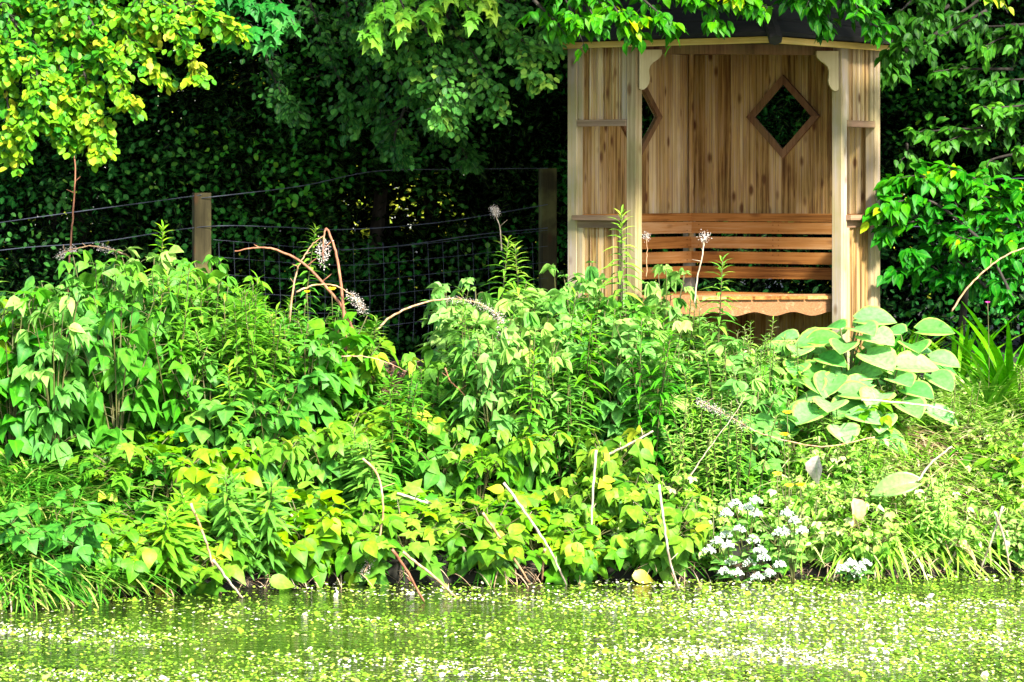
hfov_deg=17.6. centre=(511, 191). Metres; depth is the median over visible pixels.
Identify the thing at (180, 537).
willowherb clump
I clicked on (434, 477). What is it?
trifoliate bush
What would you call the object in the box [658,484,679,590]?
stick
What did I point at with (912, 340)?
iris clump
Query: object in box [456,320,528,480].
leafy shrub
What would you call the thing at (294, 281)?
dry stem
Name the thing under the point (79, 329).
leafy shrub
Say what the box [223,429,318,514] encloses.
trifoliate bush
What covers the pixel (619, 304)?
bramble bush
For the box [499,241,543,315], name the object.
tall willowherb
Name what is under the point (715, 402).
bedstraw clump
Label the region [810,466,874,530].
leafy weed
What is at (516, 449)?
trifoliate bush
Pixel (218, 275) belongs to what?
bramble bush
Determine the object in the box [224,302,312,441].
willowherb clump
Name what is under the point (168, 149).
hedge tree
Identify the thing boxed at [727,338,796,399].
leafy shrub
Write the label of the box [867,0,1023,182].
beech tree
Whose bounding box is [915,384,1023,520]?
bank grass
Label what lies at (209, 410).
bramble bush
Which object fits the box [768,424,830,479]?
leafy weed
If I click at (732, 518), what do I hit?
leafy weed
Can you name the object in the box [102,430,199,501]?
lobed leaf bush
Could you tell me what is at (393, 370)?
dead twigs
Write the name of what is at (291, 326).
willowherb clump
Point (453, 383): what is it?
dry stem
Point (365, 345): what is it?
willowherb clump
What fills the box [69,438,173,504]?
lobed leaf bush
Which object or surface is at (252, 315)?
willowherb clump
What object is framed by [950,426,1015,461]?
leafy weed
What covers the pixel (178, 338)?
willowherb clump
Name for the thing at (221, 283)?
bramble bush
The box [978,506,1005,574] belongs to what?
stick
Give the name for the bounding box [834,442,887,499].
bedstraw clump
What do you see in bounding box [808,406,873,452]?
bedstraw clump
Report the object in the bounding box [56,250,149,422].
bramble bush
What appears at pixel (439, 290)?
leafy shrub
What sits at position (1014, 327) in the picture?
hedge tree
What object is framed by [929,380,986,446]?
bedstraw clump
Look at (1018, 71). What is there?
hedge tree
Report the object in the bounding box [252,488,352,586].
trifoliate bush
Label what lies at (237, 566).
lobed leaf bush
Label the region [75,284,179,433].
bramble bush
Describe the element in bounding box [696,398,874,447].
dry stem
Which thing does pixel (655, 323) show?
leafy shrub
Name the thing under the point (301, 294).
tall willowherb
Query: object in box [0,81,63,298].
hedge tree
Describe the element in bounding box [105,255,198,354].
bramble bush
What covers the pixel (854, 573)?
white flower
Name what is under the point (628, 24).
hornbeam tree
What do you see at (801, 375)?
bedstraw clump
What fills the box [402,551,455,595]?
stick
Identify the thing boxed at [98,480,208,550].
trifoliate bush
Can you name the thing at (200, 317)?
willowherb clump
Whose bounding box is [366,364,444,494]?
willowherb clump
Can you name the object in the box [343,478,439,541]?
lobed leaf bush
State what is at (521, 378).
willowherb clump
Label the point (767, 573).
white flower
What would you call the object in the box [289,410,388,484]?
trifoliate bush
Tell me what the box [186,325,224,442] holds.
tall willowherb
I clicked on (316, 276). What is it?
dry stem
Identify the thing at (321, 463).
trifoliate bush
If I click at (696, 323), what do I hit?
leafy shrub
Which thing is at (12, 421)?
bramble bush
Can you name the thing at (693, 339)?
bedstraw clump
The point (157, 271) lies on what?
bramble bush
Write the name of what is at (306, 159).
hedge tree
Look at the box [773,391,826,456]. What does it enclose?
bedstraw clump
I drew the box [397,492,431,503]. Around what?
stick
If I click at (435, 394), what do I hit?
willowherb clump
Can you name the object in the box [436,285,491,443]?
willowherb clump
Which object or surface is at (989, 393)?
iris clump
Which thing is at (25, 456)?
ground cover
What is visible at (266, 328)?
willowherb clump
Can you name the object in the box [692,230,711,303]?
dry stem
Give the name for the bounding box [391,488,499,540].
lobed leaf bush
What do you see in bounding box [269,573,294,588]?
fallen leaf
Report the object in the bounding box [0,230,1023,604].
ground
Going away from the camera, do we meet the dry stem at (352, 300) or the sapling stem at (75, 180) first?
the dry stem at (352, 300)
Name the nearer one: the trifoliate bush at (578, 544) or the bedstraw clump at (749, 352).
the trifoliate bush at (578, 544)
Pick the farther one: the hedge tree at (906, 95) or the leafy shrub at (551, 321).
the hedge tree at (906, 95)
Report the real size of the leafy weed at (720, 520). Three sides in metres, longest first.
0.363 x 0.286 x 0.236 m
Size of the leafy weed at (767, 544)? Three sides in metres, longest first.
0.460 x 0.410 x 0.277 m
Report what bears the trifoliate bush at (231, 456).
on the ground at (472, 572)
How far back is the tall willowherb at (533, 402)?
18.09 m
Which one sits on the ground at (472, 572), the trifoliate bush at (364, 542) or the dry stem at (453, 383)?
the trifoliate bush at (364, 542)
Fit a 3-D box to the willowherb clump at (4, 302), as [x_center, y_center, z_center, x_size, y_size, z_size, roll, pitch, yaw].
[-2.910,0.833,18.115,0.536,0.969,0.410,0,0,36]
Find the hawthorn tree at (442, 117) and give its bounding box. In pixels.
[238,0,566,296]
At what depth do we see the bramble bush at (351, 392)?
18.58 m
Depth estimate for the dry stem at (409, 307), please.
18.75 m
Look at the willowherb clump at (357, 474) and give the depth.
17.66 m
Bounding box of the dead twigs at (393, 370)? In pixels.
[371,359,422,390]
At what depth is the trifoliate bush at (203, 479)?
17.24 m
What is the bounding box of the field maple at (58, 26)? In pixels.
[0,0,253,176]
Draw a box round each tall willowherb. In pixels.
[144,219,173,292]
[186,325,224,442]
[210,363,255,453]
[218,298,258,403]
[257,310,299,432]
[287,224,325,325]
[352,314,392,412]
[478,235,524,346]
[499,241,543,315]
[503,347,553,489]
[584,304,636,439]
[594,205,644,333]
[684,333,734,460]
[693,253,743,421]
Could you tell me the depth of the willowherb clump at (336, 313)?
19.02 m
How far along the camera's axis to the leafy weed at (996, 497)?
18.19 m
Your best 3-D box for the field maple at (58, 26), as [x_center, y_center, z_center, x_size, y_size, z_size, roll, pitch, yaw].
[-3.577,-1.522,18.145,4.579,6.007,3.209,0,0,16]
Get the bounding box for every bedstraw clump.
[657,297,712,401]
[661,421,725,506]
[666,392,730,489]
[672,318,709,386]
[672,342,729,442]
[677,364,729,467]
[696,377,733,438]
[698,321,738,418]
[713,386,780,504]
[714,324,769,409]
[715,347,772,447]
[730,316,788,414]
[737,341,782,443]
[763,340,809,425]
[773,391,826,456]
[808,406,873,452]
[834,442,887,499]
[847,461,893,527]
[858,370,906,415]
[911,472,973,564]
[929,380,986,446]
[1006,363,1023,427]
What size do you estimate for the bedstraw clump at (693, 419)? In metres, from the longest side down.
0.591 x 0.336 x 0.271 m
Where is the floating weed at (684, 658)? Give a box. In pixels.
[0,570,1023,681]
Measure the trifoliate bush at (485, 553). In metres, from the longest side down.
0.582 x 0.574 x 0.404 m
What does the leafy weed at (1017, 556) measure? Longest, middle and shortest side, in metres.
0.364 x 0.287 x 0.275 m
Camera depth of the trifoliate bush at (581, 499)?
17.70 m
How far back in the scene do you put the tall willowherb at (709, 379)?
18.55 m
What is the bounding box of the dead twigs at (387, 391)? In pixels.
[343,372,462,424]
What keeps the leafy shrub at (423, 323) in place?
on the ground at (472, 572)
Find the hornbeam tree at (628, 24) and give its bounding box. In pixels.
[514,0,900,63]
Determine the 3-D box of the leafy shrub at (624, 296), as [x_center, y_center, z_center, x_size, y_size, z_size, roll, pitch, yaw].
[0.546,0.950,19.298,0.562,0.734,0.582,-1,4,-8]
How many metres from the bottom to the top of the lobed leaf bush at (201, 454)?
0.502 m
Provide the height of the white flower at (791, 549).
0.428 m
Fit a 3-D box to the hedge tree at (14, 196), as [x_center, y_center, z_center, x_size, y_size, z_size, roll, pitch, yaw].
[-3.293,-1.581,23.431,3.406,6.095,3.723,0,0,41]
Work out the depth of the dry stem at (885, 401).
18.30 m
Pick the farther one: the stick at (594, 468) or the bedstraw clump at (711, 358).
the bedstraw clump at (711, 358)
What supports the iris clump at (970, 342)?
on the ground at (472, 572)
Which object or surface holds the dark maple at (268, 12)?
on the ground at (472, 572)
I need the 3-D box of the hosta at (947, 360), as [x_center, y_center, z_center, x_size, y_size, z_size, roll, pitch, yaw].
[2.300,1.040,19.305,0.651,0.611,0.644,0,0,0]
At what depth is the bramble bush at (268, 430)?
17.93 m
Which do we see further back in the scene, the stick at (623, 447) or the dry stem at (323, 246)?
the dry stem at (323, 246)
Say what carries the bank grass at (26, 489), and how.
on the ground at (472, 572)
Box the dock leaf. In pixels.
[870,472,921,496]
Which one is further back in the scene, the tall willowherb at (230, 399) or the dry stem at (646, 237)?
the dry stem at (646, 237)
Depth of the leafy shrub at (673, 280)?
19.35 m
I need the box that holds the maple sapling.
[356,0,501,335]
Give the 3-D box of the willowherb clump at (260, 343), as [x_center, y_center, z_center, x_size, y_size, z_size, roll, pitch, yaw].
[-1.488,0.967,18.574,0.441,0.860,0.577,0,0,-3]
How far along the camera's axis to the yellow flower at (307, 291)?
18.80 m
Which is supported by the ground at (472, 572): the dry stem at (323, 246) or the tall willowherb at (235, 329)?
the tall willowherb at (235, 329)
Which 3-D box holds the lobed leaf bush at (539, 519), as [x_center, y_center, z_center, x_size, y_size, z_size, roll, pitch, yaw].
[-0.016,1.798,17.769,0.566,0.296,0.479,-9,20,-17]
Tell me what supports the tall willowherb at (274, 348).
on the ground at (472, 572)
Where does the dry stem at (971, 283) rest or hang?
attached to the beech tree at (931, 15)
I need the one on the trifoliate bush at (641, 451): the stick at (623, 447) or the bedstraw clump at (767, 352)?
the stick at (623, 447)
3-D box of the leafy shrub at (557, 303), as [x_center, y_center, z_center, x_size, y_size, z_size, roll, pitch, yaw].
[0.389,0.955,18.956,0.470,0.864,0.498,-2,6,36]
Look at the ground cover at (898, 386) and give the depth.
19.50 m
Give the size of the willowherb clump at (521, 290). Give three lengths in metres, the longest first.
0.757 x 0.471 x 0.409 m
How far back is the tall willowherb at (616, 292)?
18.98 m
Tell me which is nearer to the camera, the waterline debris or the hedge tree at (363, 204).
the waterline debris
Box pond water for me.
[0,572,1023,681]
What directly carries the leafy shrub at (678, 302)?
on the ground at (472, 572)
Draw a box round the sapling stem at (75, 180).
[66,156,80,291]
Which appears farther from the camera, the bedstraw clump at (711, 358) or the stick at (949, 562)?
the bedstraw clump at (711, 358)
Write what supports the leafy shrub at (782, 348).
on the ground at (472, 572)
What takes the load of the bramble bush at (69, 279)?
on the ground at (472, 572)
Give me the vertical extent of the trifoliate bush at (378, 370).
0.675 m
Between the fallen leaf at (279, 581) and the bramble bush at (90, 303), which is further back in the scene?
the bramble bush at (90, 303)
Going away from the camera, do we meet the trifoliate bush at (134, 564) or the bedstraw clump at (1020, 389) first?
the trifoliate bush at (134, 564)
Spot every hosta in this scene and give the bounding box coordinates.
[757,328,846,403]
[761,380,907,454]
[791,305,906,397]
[830,350,957,433]
[854,317,960,412]
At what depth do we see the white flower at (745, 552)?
17.46 m
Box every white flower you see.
[702,529,743,581]
[719,495,762,581]
[741,560,786,584]
[742,534,770,575]
[771,506,808,581]
[835,558,874,581]
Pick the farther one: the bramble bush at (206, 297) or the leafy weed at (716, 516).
the bramble bush at (206, 297)
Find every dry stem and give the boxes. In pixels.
[54,242,129,260]
[235,244,353,328]
[287,236,322,330]
[296,284,368,314]
[315,228,346,351]
[341,355,404,370]
[360,458,393,577]
[373,296,506,337]
[444,368,467,395]
[490,205,506,249]
[641,231,650,276]
[687,394,746,479]
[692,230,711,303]
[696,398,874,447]
[861,391,954,413]
[951,247,1023,311]
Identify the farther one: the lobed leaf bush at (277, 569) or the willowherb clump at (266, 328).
the willowherb clump at (266, 328)
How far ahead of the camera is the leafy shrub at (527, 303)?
19.08 m
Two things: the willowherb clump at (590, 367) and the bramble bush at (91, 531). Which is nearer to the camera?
the bramble bush at (91, 531)
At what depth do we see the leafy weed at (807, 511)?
17.82 m
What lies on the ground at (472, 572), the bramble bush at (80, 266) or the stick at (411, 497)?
the bramble bush at (80, 266)
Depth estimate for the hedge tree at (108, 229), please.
24.83 m
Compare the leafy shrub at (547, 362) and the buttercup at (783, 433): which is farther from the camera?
the leafy shrub at (547, 362)
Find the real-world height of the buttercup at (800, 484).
0.751 m
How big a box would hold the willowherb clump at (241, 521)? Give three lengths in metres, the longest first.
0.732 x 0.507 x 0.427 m
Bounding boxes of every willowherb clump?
[0,268,14,394]
[139,481,214,594]
[145,258,210,429]
[171,275,234,420]
[198,284,277,444]
[205,468,297,583]
[212,289,281,427]
[222,271,278,432]
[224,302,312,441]
[230,283,279,388]
[255,294,300,406]
[257,312,319,402]
[275,297,312,379]
[281,297,365,369]
[327,314,390,384]
[329,423,398,519]
[339,326,388,407]
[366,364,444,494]
[369,366,456,444]
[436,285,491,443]
[481,277,535,342]
[515,337,547,415]
[532,350,602,484]
[543,286,614,458]
[614,313,684,477]
[627,306,689,381]
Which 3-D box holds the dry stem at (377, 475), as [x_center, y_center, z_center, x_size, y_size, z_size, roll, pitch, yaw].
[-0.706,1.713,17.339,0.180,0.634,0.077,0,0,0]
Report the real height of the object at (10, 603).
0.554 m
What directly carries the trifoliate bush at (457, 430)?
on the ground at (472, 572)
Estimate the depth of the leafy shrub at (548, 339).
18.20 m
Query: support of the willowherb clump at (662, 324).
on the ground at (472, 572)
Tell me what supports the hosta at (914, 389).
on the ground at (472, 572)
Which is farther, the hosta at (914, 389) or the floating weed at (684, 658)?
the hosta at (914, 389)
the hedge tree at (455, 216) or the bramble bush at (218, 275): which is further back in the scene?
the hedge tree at (455, 216)
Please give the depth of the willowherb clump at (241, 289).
18.99 m
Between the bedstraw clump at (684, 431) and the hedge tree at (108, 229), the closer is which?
the bedstraw clump at (684, 431)
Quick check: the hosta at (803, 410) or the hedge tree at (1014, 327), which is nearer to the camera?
the hosta at (803, 410)
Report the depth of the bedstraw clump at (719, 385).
18.80 m
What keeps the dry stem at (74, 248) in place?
attached to the leafy shrub at (166, 258)
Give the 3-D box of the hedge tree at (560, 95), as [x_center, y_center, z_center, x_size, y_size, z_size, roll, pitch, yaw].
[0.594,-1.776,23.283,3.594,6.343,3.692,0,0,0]
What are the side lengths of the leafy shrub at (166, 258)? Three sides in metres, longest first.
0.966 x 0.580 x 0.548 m
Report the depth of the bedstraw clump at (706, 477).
18.10 m
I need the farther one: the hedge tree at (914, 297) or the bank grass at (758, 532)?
the hedge tree at (914, 297)
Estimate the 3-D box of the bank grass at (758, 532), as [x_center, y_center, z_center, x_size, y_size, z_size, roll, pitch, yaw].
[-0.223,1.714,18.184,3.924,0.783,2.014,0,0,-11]
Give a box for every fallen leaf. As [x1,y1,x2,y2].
[155,585,170,592]
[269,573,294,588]
[632,569,653,582]
[805,456,821,487]
[848,498,866,532]
[949,536,976,562]
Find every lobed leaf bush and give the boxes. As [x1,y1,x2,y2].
[0,295,48,416]
[0,306,57,412]
[62,445,176,510]
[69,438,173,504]
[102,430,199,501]
[125,442,226,514]
[159,512,260,594]
[208,513,302,582]
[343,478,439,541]
[349,479,465,583]
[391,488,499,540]
[443,444,520,507]
[466,488,557,563]
[497,484,596,550]
[505,484,584,583]
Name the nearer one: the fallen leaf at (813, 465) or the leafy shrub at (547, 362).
the fallen leaf at (813, 465)
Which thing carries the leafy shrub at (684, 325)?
on the ground at (472, 572)
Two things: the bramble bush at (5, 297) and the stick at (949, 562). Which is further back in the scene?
the bramble bush at (5, 297)
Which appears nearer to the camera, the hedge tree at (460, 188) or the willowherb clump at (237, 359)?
the willowherb clump at (237, 359)
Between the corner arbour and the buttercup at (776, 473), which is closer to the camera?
the buttercup at (776, 473)
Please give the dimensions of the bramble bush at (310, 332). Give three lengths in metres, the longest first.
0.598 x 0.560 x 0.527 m
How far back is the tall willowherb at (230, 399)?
17.83 m
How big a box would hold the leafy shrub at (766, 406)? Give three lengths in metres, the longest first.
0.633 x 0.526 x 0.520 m
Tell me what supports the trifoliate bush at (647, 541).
on the ground at (472, 572)
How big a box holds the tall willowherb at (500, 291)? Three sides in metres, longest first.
1.154 x 0.316 x 0.308 m
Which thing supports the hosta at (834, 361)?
on the ground at (472, 572)
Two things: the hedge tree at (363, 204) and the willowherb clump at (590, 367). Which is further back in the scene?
the hedge tree at (363, 204)
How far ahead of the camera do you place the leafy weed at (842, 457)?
18.39 m
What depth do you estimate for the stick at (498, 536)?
17.36 m
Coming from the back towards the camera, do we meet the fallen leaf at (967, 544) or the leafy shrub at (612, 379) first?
the leafy shrub at (612, 379)
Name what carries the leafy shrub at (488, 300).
on the ground at (472, 572)
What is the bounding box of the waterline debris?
[95,556,1022,597]
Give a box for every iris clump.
[828,322,928,374]
[882,304,974,374]
[907,313,1023,377]
[928,345,1023,414]
[945,302,1023,402]
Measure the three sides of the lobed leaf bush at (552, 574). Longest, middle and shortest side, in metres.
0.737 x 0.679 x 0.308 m
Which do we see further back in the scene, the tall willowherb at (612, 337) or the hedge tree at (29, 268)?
the hedge tree at (29, 268)
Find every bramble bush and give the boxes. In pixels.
[0,288,58,464]
[0,292,22,395]
[0,485,110,603]
[9,296,117,460]
[17,274,119,446]
[32,286,102,401]
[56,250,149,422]
[56,301,183,482]
[73,261,163,337]
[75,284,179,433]
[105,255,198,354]
[113,275,187,336]
[113,329,227,446]
[115,260,200,422]
[141,356,264,466]
[162,269,225,358]
[162,276,228,334]
[175,267,272,402]
[178,254,266,364]
[231,370,306,477]
[260,307,352,393]
[261,331,342,458]
[277,312,385,432]
[573,302,660,398]
[585,301,659,438]
[615,359,718,443]
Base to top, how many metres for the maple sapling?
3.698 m
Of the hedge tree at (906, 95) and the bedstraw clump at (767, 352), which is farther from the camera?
the hedge tree at (906, 95)
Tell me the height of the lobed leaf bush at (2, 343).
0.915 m
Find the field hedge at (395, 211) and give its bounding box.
[3,56,944,298]
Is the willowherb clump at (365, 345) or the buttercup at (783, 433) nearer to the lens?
the buttercup at (783, 433)
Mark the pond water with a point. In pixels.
(233, 645)
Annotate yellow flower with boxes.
[305,290,309,335]
[328,287,335,343]
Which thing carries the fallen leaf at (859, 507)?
on the bank grass at (896, 554)
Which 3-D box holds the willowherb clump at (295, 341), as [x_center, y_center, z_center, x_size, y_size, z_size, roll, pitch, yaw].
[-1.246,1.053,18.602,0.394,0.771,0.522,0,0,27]
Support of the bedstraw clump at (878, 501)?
on the ground at (472, 572)
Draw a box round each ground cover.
[0,392,789,559]
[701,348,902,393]
[777,364,1023,576]
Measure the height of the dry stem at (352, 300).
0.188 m
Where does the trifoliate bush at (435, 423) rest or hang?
on the ground at (472, 572)
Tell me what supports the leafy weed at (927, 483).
on the ground at (472, 572)
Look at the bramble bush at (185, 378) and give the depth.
17.90 m
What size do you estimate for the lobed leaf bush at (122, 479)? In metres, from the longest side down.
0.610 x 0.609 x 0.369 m
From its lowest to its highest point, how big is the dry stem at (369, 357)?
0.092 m
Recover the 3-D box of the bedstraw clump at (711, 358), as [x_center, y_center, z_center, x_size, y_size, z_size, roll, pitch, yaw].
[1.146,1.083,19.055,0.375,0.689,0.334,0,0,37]
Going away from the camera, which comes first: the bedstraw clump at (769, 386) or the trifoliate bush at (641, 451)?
the trifoliate bush at (641, 451)
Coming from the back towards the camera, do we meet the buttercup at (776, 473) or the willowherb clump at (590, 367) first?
the willowherb clump at (590, 367)
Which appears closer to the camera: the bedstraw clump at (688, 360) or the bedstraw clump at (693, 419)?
the bedstraw clump at (693, 419)
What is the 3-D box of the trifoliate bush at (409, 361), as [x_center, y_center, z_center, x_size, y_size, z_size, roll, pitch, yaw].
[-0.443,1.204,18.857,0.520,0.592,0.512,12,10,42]
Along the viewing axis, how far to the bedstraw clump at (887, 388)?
19.07 m
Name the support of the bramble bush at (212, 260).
on the ground at (472, 572)
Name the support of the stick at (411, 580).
on the pond water
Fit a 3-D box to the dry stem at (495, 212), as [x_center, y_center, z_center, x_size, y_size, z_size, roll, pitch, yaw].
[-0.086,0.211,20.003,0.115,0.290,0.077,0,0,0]
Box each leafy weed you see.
[607,518,654,570]
[625,464,703,513]
[685,499,729,538]
[687,502,742,572]
[710,478,755,538]
[746,506,823,574]
[762,474,827,527]
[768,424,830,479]
[771,487,850,558]
[781,438,851,483]
[796,444,868,485]
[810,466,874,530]
[828,503,907,574]
[832,432,896,475]
[882,468,949,520]
[918,465,960,499]
[927,494,1001,558]
[928,480,983,517]
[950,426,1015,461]
[955,382,980,393]
[957,381,1009,404]
[961,409,1021,448]
[965,462,1023,528]
[990,513,1023,568]
[1016,430,1023,455]
[1016,507,1023,533]
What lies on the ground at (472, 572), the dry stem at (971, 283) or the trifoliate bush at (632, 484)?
the trifoliate bush at (632, 484)
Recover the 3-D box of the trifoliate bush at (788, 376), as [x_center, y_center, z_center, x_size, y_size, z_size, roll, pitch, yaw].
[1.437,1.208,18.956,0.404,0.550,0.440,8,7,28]
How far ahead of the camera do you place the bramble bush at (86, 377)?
17.76 m
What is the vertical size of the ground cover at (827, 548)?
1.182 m
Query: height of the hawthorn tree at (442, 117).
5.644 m
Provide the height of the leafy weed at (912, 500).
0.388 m
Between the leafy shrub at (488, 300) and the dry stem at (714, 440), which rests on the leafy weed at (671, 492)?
the dry stem at (714, 440)
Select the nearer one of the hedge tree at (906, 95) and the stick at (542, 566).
the stick at (542, 566)
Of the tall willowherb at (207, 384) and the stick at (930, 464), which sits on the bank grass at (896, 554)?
the stick at (930, 464)
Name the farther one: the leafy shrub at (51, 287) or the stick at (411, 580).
the leafy shrub at (51, 287)
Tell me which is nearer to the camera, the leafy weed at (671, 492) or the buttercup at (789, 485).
the buttercup at (789, 485)
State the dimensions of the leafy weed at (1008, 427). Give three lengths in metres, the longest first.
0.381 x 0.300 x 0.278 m
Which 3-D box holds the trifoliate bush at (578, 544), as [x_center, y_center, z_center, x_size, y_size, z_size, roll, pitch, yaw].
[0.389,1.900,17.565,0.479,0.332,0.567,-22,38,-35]
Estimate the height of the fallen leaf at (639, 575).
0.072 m
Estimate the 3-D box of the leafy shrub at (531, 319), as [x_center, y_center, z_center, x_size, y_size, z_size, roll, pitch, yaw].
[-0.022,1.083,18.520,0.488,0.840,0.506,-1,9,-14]
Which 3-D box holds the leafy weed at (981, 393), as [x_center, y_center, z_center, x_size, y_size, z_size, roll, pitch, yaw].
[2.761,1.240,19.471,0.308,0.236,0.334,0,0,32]
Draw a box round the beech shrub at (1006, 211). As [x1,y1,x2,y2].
[860,159,1023,351]
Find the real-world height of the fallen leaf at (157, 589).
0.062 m
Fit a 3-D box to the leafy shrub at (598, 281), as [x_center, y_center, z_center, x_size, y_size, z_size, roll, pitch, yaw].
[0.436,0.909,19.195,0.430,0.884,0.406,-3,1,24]
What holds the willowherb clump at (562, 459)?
on the ground at (472, 572)
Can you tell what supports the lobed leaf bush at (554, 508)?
on the ground at (472, 572)
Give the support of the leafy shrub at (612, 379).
on the ground at (472, 572)
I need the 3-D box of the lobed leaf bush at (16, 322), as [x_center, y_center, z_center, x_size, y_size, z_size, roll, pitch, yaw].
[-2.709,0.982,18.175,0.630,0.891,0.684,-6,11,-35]
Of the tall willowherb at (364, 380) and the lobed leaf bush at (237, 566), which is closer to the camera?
the lobed leaf bush at (237, 566)
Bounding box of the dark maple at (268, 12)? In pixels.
[183,0,308,305]
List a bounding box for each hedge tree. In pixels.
[0,1,198,319]
[0,14,263,294]
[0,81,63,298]
[18,0,348,312]
[134,0,497,356]
[151,1,456,335]
[305,0,567,357]
[335,3,564,333]
[434,0,754,308]
[515,77,795,291]
[642,1,941,325]
[724,0,1019,336]
[766,0,1023,358]
[882,0,1023,351]
[891,0,1022,339]
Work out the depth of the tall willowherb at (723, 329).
18.91 m
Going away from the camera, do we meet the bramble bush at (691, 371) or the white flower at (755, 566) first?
the white flower at (755, 566)
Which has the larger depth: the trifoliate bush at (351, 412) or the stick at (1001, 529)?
the trifoliate bush at (351, 412)
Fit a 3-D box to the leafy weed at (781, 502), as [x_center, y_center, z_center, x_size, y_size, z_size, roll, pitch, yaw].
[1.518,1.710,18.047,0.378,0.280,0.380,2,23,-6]
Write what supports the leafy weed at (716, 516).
on the ground at (472, 572)
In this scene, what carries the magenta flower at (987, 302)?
on the ground at (472, 572)
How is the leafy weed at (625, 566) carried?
on the ground at (472, 572)
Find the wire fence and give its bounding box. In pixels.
[0,168,1023,332]
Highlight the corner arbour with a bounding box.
[534,0,908,364]
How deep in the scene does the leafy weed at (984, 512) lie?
17.93 m
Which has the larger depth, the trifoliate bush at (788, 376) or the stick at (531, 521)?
the trifoliate bush at (788, 376)
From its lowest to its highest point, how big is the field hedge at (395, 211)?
5.574 m
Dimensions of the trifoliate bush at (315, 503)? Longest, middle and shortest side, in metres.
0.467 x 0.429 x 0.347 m
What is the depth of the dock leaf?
17.85 m
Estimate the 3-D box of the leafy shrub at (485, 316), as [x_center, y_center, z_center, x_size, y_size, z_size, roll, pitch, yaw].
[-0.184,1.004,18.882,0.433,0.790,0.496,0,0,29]
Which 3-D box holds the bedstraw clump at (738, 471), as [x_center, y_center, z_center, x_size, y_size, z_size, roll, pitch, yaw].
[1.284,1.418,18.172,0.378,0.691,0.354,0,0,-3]
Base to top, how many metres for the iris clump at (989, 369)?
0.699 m
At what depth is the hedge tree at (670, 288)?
25.00 m
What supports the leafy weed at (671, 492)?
on the ground at (472, 572)
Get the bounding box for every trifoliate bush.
[80,512,165,596]
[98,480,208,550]
[167,449,270,557]
[186,446,259,499]
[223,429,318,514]
[247,481,325,541]
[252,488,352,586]
[280,429,365,511]
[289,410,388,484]
[301,332,398,421]
[311,499,406,586]
[343,409,418,455]
[356,396,450,483]
[391,346,471,417]
[393,436,476,506]
[403,407,480,481]
[424,484,540,585]
[480,422,573,501]
[543,508,630,582]
[547,467,640,549]
[571,463,666,549]
[572,425,654,488]
[612,483,714,581]
[734,351,801,419]
[819,390,904,452]
[957,447,1023,496]
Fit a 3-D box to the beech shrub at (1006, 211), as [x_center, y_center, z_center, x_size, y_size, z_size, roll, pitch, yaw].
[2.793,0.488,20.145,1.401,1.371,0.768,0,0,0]
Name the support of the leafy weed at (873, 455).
on the ground at (472, 572)
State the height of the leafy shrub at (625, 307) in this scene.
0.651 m
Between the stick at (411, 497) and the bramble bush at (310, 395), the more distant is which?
the bramble bush at (310, 395)
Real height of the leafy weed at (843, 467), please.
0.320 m
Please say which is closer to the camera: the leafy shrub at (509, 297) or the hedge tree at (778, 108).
the leafy shrub at (509, 297)
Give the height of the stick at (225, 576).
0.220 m
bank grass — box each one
[0,442,202,615]
[155,438,816,590]
[717,376,1023,583]
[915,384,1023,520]
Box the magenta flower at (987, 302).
[986,301,989,413]
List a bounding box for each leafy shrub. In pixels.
[5,291,95,469]
[44,284,102,335]
[99,245,183,338]
[415,300,470,352]
[421,277,489,373]
[431,299,490,378]
[439,299,519,418]
[446,287,533,440]
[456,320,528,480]
[471,306,554,444]
[486,290,557,362]
[492,291,573,349]
[495,322,572,475]
[513,309,577,423]
[514,326,576,437]
[522,284,600,330]
[535,281,618,416]
[537,261,598,381]
[558,272,612,401]
[563,318,659,459]
[576,289,651,347]
[585,290,651,317]
[605,320,701,458]
[609,305,667,416]
[632,264,698,374]
[637,293,717,401]
[650,314,710,360]
[665,336,750,426]
[711,363,805,474]
[722,339,799,420]
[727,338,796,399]
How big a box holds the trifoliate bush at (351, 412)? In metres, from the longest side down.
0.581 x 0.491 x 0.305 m
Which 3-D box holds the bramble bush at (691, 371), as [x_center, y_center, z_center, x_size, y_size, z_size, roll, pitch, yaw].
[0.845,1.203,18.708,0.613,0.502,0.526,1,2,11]
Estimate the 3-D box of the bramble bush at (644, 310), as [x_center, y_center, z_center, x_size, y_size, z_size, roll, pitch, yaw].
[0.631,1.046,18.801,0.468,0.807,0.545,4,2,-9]
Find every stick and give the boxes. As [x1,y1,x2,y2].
[190,503,213,566]
[212,559,242,597]
[391,548,424,601]
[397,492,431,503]
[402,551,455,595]
[481,512,530,583]
[502,482,566,584]
[538,548,545,581]
[591,450,597,524]
[609,428,652,454]
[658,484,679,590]
[916,446,951,482]
[943,537,962,570]
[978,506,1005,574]
[993,511,1011,574]
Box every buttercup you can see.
[773,472,780,572]
[779,432,788,529]
[782,410,791,537]
[784,483,793,580]
[796,483,804,580]

